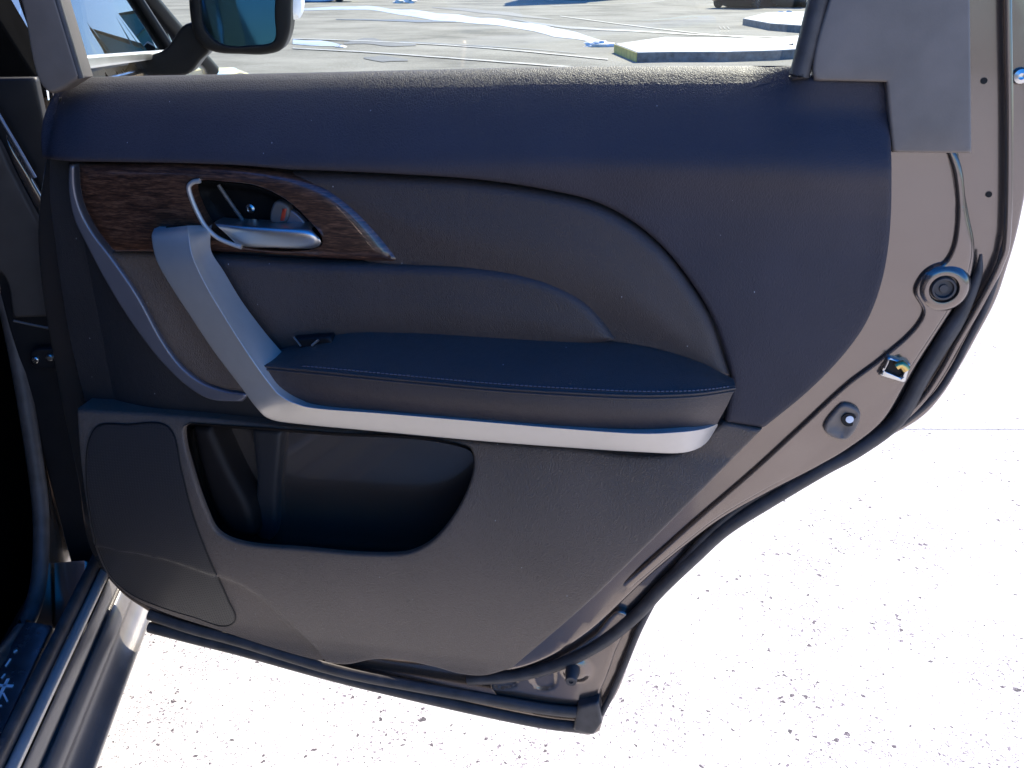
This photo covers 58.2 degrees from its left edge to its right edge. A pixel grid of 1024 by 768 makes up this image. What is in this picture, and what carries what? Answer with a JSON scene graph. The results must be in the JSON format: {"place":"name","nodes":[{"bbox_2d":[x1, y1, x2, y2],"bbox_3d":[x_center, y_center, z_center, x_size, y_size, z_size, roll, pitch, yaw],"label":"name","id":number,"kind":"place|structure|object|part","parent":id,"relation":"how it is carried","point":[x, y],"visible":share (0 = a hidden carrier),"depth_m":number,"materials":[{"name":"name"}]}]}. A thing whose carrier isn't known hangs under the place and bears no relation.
{"place":"outdoors","nodes":[
{"label":"outdoors","id":0,"kind":"place"},
{"bbox_2d":[162,0,810,74],"bbox_3d":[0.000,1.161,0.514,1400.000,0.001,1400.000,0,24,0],"label":"ground","id":1,"kind":"structure","parent":0,"point":[700,16],"depth_m":22.35,"materials":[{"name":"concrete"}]},
{"bbox_2d":[293,39,340,45],"bbox_3d":[-4.171,-7.089,19.112,0.858,0.001,2.681,-10,26,-22],"label":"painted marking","id":2,"kind":"object","parent":1,"relation":"on","point":[313,42],"visible":1,"depth_m":18.90,"materials":[{"name":"white paint"}]},
{"bbox_2d":[305,0,342,1],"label":"parked car","id":3,"kind":"object","parent":1,"relation":"on","point":[322,0],"visible":0.66,"depth_m":49.73,"materials":[{"name":"blue metal"}]},
{"bbox_2d":[344,38,415,45],"bbox_3d":[-3.011,-7.160,19.268,1.290,0.001,2.904,-13,27,-27],"label":"tar stain","id":4,"kind":"object","parent":1,"relation":"on","point":[371,40],"visible":1,"depth_m":18.87,"materials":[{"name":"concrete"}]},
{"bbox_2d":[364,55,407,61],"bbox_3d":[-2.163,-5.459,15.429,0.574,0.001,1.279,-14,28,-29],"label":"tar stain","id":5,"kind":"object","parent":1,"relation":"on","point":[382,58],"visible":1,"depth_m":15.43,"materials":[{"name":"concrete"}]},
{"bbox_2d":[338,19,455,21],"bbox_3d":[-3.589,-11.401,28.832,4.488,0.001,1.401,16,28,32],"label":"crack line","id":6,"kind":"object","parent":1,"relation":"on","point":[405,20],"visible":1,"depth_m":28.65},
{"bbox_2d":[393,0,416,2],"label":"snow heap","id":7,"kind":"object","parent":1,"relation":"on","point":[404,1],"visible":0.91,"depth_m":47.22,"materials":[{"name":"white snow"}]},
{"bbox_2d":[293,48,565,66],"bbox_3d":[-1.567,-5.652,15.855,6.745,0.001,0.383,18,29,35],"label":"parking line","id":8,"kind":"object","parent":1,"relation":"on","point":[434,56],"visible":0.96,"depth_m":15.76,"materials":[{"name":"white paint"}]},
{"bbox_2d":[293,38,607,59],"bbox_3d":[-1.408,-6.639,18.082,8.698,0.001,0.915,19,30,37],"label":"parking line","id":9,"kind":"object","parent":1,"relation":"on","point":[459,45],"visible":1,"depth_m":18.01,"materials":[{"name":"white paint"}]},
{"bbox_2d":[304,6,597,40],"bbox_3d":[-2.759,-12.276,30.817,4.764,0.001,27.355,-11,26,-24],"label":"wet streak","id":10,"kind":"object","parent":1,"relation":"on","point":[551,31],"visible":0.92,"depth_m":28.74,"materials":[{"name":"white liquid"}]},
{"bbox_2d":[400,41,573,52],"bbox_3d":[-0.553,-6.628,18.061,4.790,0.001,0.321,19,30,37],"label":"crack line","id":11,"kind":"object","parent":1,"relation":"on","point":[479,45],"visible":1,"depth_m":18.30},
{"bbox_2d":[432,7,551,19],"bbox_3d":[-0.859,-14.388,35.578,1.287,0.001,14.476,-9,25,-19],"label":"parking line","id":12,"kind":"object","parent":1,"relation":"on","point":[493,12],"visible":1,"depth_m":35.04,"materials":[{"name":"paint"}]},
{"bbox_2d":[583,39,614,46],"bbox_3d":[1.699,-6.760,18.238,0.691,0.143,0.547,0,24,0],"label":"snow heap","id":13,"kind":"object","parent":1,"relation":"on","point":[598,43],"visible":0.98,"depth_m":18.06,"materials":[{"name":"white snow"}]},
{"bbox_2d":[552,1,658,5],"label":"crack line","id":14,"kind":"object","parent":1,"relation":"on","point":[595,4],"visible":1,"depth_m":44.91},
{"bbox_2d":[512,19,763,36],"bbox_3d":[2.351,-9.576,24.714,1.962,0.001,11.794,-15,28,-30],"label":"crack line","id":15,"kind":"object","parent":1,"relation":"on","point":[570,27],"visible":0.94,"depth_m":23.80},
{"bbox_2d":[561,16,756,37],"bbox_3d":[3.538,-10.073,25.831,0.761,0.001,14.200,-8,25,-17],"label":"parking line","id":16,"kind":"object","parent":1,"relation":"on","point":[659,28],"visible":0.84,"depth_m":24.22,"materials":[{"name":"white paint"}]},
{"bbox_2d":[614,36,797,61],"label":"concrete curb","id":17,"kind":"structure","parent":1,"relation":"on","point":[685,49],"depth_m":15.49,"materials":[{"name":"concrete"}]},
{"bbox_2d":[713,0,778,7],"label":"parked car","id":18,"kind":"object","parent":1,"relation":"on","point":[746,3],"visible":0.88,"depth_m":40.25,"materials":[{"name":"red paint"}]},
{"bbox_2d":[742,12,803,32],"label":"concrete curb","id":19,"kind":"structure","parent":1,"relation":"on","point":[783,21],"depth_m":25.00,"materials":[{"name":"concrete"}]},
{"bbox_2d":[770,0,806,7],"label":"parked car","id":20,"kind":"object","parent":1,"relation":"on","point":[799,3],"visible":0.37,"depth_m":41.01,"materials":[{"name":"black metal"}]},
{"bbox_2d":[96,202,1023,767],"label":"pavement","id":21,"kind":"structure","parent":0,"point":[864,610],"depth_m":1.81,"materials":[{"name":"concrete"}]},
{"bbox_2d":[0,0,1023,767],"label":"car","id":22,"kind":"object","parent":21,"relation":"on","point":[528,396],"visible":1,"depth_m":0.99,"materials":[{"name":"grey paint"}]},
{"bbox_3d":[-0.699,-0.299,1.866,0.130,0.715,1.190,-3,24,-7],"label":"front door","id":23,"kind":"part","parent":22,"relation":"part of","materials":[{"name":"grey paint"}]},
{"bbox_3d":[-0.056,-0.139,0.978,1.125,1.401,0.178,4,24,9],"label":"rear door","id":24,"kind":"part","parent":22,"relation":"part of","materials":[{"name":"grey paint"}]},
{"bbox_2d":[902,429,1023,429],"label":"joint sand","id":25,"kind":"structure","parent":21,"relation":"on","point":[962,429],"depth_m":2.76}
]}

